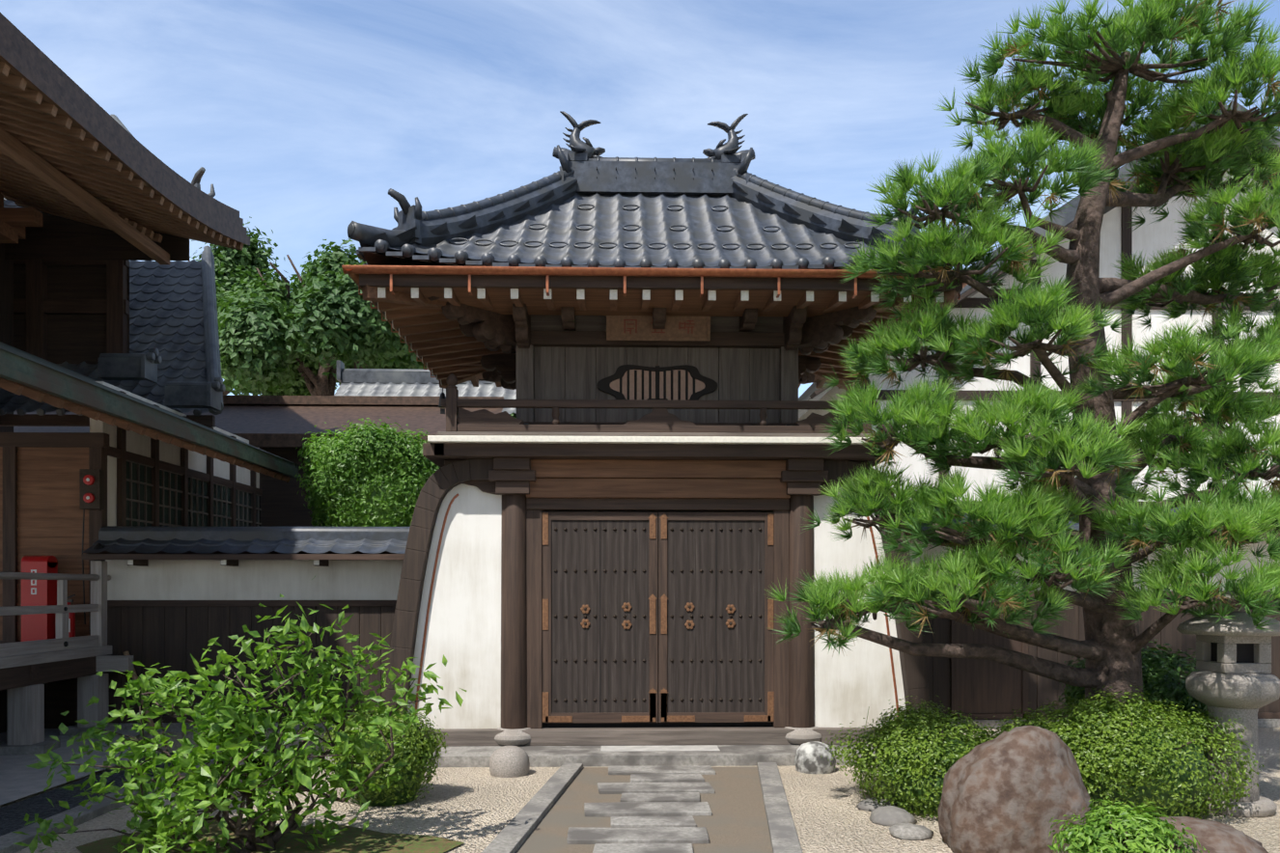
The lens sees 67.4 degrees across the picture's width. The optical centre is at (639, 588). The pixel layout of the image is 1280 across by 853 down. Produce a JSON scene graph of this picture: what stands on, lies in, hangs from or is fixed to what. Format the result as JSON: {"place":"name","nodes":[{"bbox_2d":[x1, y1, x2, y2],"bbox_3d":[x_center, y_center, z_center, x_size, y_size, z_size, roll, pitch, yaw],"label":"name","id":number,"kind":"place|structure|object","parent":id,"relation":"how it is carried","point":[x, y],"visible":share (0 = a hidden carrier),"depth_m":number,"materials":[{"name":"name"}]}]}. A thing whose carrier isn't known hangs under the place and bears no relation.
{"place":"outdoors","nodes":[
{"label":"outdoors","id":0,"kind":"place"},
{"bbox_2d":[0,728,244,852],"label":"stone pavement","id":1,"kind":"structure","parent":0,"point":[19,779],"depth_m":7.49,"materials":[{"name":"grey stone"}]},
{"bbox_2d":[13,360,516,527],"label":"building","id":2,"kind":"structure","parent":0,"point":[280,426],"depth_m":16.60,"materials":[{"name":"tile"}]},
{"bbox_2d":[294,417,440,527],"bbox_3d":[-3.468,-0.318,13.194,2.285,3.841,2.120,0,0,-2],"label":"bush","id":3,"kind":"object","parent":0,"point":[342,461],"depth_m":12.47,"materials":[{"name":"green plant"}]},
{"bbox_2d":[0,727,1279,852],"bbox_3d":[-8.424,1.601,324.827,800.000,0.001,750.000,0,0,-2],"label":"ground","id":4,"kind":"structure","parent":0,"point":[475,810],"depth_m":6.84,"materials":[{"name":"beige gravel"}]},
{"bbox_2d":[0,12,300,755],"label":"hall","id":5,"kind":"structure","parent":4,"relation":"on","point":[109,339],"depth_m":11.43,"materials":[{"name":"brown wood"}]},
{"bbox_2d":[21,556,57,641],"bbox_3d":[-6.596,0.136,10.541,0.280,0.990,0.206,0,0,-2],"label":"fire extinguisher box","id":6,"kind":"object","parent":5,"relation":"on","point":[38,626],"visible":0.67,"depth_m":10.45,"materials":[{"name":"red metal"}]},
{"bbox_2d":[67,594,75,638],"bbox_3d":[-6.306,0.348,10.570,0.162,0.566,0.131,0,0,-2],"label":"fire extinguisher","id":7,"kind":"object","parent":5,"relation":"on","point":[71,625],"visible":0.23,"depth_m":10.56,"materials":[{"name":"red metal"}]},
{"bbox_2d":[79,469,104,624],"bbox_3d":[-6.093,-0.459,10.650,0.227,1.720,0.135,0,0,-2],"label":"fire alarm panel","id":8,"kind":"object","parent":5,"relation":"attached to","point":[91,488],"visible":0.98,"depth_m":10.62,"materials":[{"name":"metal"}]},
{"bbox_2d":[111,821,228,852],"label":"plant leaves","id":9,"kind":"object","parent":4,"relation":"on","point":[152,847],"visible":0.81,"depth_m":5.42,"materials":[{"name":"green plant"}]},
{"bbox_2d":[11,576,466,852],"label":"shrub","id":10,"kind":"object","parent":4,"relation":"on","point":[200,783],"depth_m":5.69,"materials":[{"name":"green plant"}]},
{"bbox_2d":[188,216,291,395],"bbox_3d":[-17.550,-6.546,37.268,10.506,16.353,8.889,0,0,-2],"label":"tree","id":11,"kind":"object","parent":4,"relation":"on","point":[232,266],"depth_m":36.79,"materials":[{"name":"green plant"}]},
{"bbox_2d":[81,526,410,732],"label":"wall","id":12,"kind":"structure","parent":4,"relation":"on","point":[177,597],"depth_m":10.74,"materials":[{"name":"wood"}]},
{"bbox_2d":[75,819,464,852],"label":"ground moss","id":13,"kind":"object","parent":4,"relation":"on","point":[353,840],"visible":0.61,"depth_m":5.99,"materials":[{"name":"green plant"}]},
{"bbox_2d":[216,238,426,395],"bbox_3d":[-10.093,-4.976,30.527,9.081,13.228,8.565,0,0,-2],"label":"tree","id":14,"kind":"object","parent":4,"relation":"on","point":[268,336],"depth_m":27.98,"materials":[{"name":"green plant"}]},
{"bbox_2d":[319,704,447,806],"bbox_3d":[-1.942,1.232,7.192,0.962,0.769,0.903,0,0,-2],"label":"box shrub","id":15,"kind":"object","parent":4,"relation":"on","point":[424,749],"depth_m":7.05,"materials":[{"name":"green plant"}]},
{"bbox_2d":[325,726,876,778],"bbox_3d":[0.162,1.471,9.837,6.000,0.260,3.412,0,0,-2],"label":"gate base","id":16,"kind":"object","parent":4,"relation":"on","point":[512,758],"visible":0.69,"depth_m":8.65,"materials":[{"name":"grey stone"}]},
{"bbox_2d":[384,431,930,747],"bbox_3d":[0.152,0.026,10.213,5.269,2.950,2.660,0,0,-2],"label":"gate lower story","id":17,"kind":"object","parent":16,"relation":"on","point":[469,603],"depth_m":9.21,"materials":[{"name":"white paint"}]},
{"bbox_2d":[407,286,887,433],"bbox_3d":[0.151,-2.128,10.243,4.551,1.358,3.451,0,0,-2],"label":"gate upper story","id":18,"kind":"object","parent":17,"relation":"on","point":[749,371],"depth_m":9.43,"materials":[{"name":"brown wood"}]},
{"bbox_2d":[606,315,710,341],"bbox_3d":[0.177,-2.526,9.262,1.005,0.269,0.103,0,0,-2],"label":"sign plaque","id":19,"kind":"object","parent":18,"relation":"attached to","point":[693,328],"visible":0.79,"depth_m":9.26,"materials":[{"name":"brown wood"}]},
{"bbox_2d":[347,144,973,317],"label":"gate roof","id":20,"kind":"structure","parent":18,"relation":"attached to","point":[655,212],"depth_m":9.27,"materials":[{"name":"grey tile"}]},
{"bbox_2d":[559,111,605,161],"bbox_3d":[-0.623,-4.799,10.253,0.426,0.561,0.376,0,0,-33],"label":"roof ornament","id":21,"kind":"object","parent":20,"relation":"on","point":[583,151],"visible":0.88,"depth_m":10.16,"materials":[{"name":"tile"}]},
{"bbox_2d":[341,265,976,414],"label":"roof eaves","id":22,"kind":"object","parent":20,"relation":"attached to","point":[438,343],"visible":0.6,"depth_m":8.50,"materials":[{"name":"brown wood"}]},
{"bbox_2d":[702,113,748,163],"bbox_3d":[0.924,-4.799,10.294,0.426,0.561,0.376,0,0,30],"label":"roof ornament","id":23,"kind":"object","parent":20,"relation":"on","point":[726,152],"visible":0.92,"depth_m":10.20,"materials":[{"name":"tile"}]},
{"bbox_2d":[542,510,774,727],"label":"gate doors","id":24,"kind":"structure","parent":17,"relation":"in","point":[656,619],"depth_m":9.29,"materials":[{"name":"brown wood"}]},
{"bbox_2d":[856,798,899,811],"bbox_3d":[1.730,1.568,6.980,0.309,0.086,0.241,0,0,-2],"label":"rock","id":25,"kind":"object","parent":4,"relation":"on","point":[869,805],"visible":0.46,"depth_m":6.92,"materials":[{"name":"stone"}]},
{"bbox_2d":[869,806,917,827],"bbox_3d":[1.734,1.554,6.599,0.311,0.115,0.306,0,0,-2],"label":"rock","id":26,"kind":"object","parent":4,"relation":"on","point":[889,816],"visible":0.85,"depth_m":6.51,"materials":[{"name":"stone"}]},
{"bbox_2d":[820,695,1001,820],"bbox_3d":[2.139,1.208,7.091,1.580,0.822,1.468,0,0,-2],"label":"shrub","id":27,"kind":"object","parent":4,"relation":"on","point":[903,729],"depth_m":6.82,"materials":[{"name":"green plant"}]},
{"bbox_2d":[889,823,933,840],"bbox_3d":[1.758,1.569,6.230,0.272,0.084,0.301,0,0,20],"label":"rock","id":28,"kind":"object","parent":4,"relation":"on","point":[908,831],"visible":0.96,"depth_m":6.15,"materials":[{"name":"stone"}]},
{"bbox_2d":[859,700,986,783],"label":"weeds","id":29,"kind":"object","parent":4,"relation":"on","point":[923,714],"visible":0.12,"depth_m":7.35,"materials":[{"name":"green plant"}]},
{"bbox_2d":[937,725,1096,852],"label":"rock","id":30,"kind":"object","parent":4,"relation":"on","point":[1016,790],"visible":0.92,"depth_m":5.64,"materials":[{"name":"brown stone"}]},
{"bbox_2d":[766,0,1279,720],"bbox_3d":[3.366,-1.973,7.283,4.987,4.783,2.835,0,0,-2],"label":"pine needles","id":31,"kind":"object","parent":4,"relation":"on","point":[1033,319],"visible":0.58,"depth_m":6.88,"materials":[{"name":"green plant"}]},
{"bbox_2d":[902,506,1279,728],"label":"wall","id":32,"kind":"structure","parent":4,"relation":"on","point":[982,690],"depth_m":10.97,"materials":[{"name":"wood"}]},
{"bbox_2d":[982,685,1264,820],"bbox_3d":[3.376,1.152,6.839,1.918,0.933,1.508,0,0,-2],"label":"shrub","id":33,"kind":"object","parent":4,"relation":"on","point":[1113,721],"depth_m":6.43,"materials":[{"name":"green plant"}]},
{"bbox_2d":[1047,792,1209,852],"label":"shrub","id":34,"kind":"object","parent":4,"relation":"on","point":[1146,830],"depth_m":5.05,"materials":[{"name":"green plant"}]},
{"bbox_2d":[1057,640,1208,769],"bbox_3d":[4.304,1.027,8.157,1.498,1.179,1.402,0,0,-2],"label":"shrub","id":35,"kind":"object","parent":4,"relation":"on","point":[1161,664],"depth_m":7.81,"materials":[{"name":"green plant"}]},
{"bbox_2d":[1087,816,1268,852],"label":"rock","id":36,"kind":"object","parent":4,"relation":"on","point":[1214,837],"visible":0.5,"depth_m":5.16,"materials":[{"name":"stone"}]},
{"bbox_2d":[1176,589,1279,817],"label":"stone lantern","id":37,"kind":"object","parent":4,"relation":"on","point":[1233,678],"visible":0.83,"depth_m":6.79,"materials":[{"name":"stone"}]},
{"bbox_2d":[0,0,1279,397],"label":"sky","id":38,"kind":"structure","parent":0,"point":[301,117],"materials":[{"name":"blue"}]},
{"bbox_2d":[481,762,802,852],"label":"path","id":39,"kind":"structure","parent":0,"point":[572,808],"depth_m":6.74,"materials":[{"name":"grey stone"}]},
{"bbox_2d":[798,100,1279,506],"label":"building","id":40,"kind":"structure","parent":0,"point":[1118,238],"depth_m":16.13,"materials":[{"name":"paint"}]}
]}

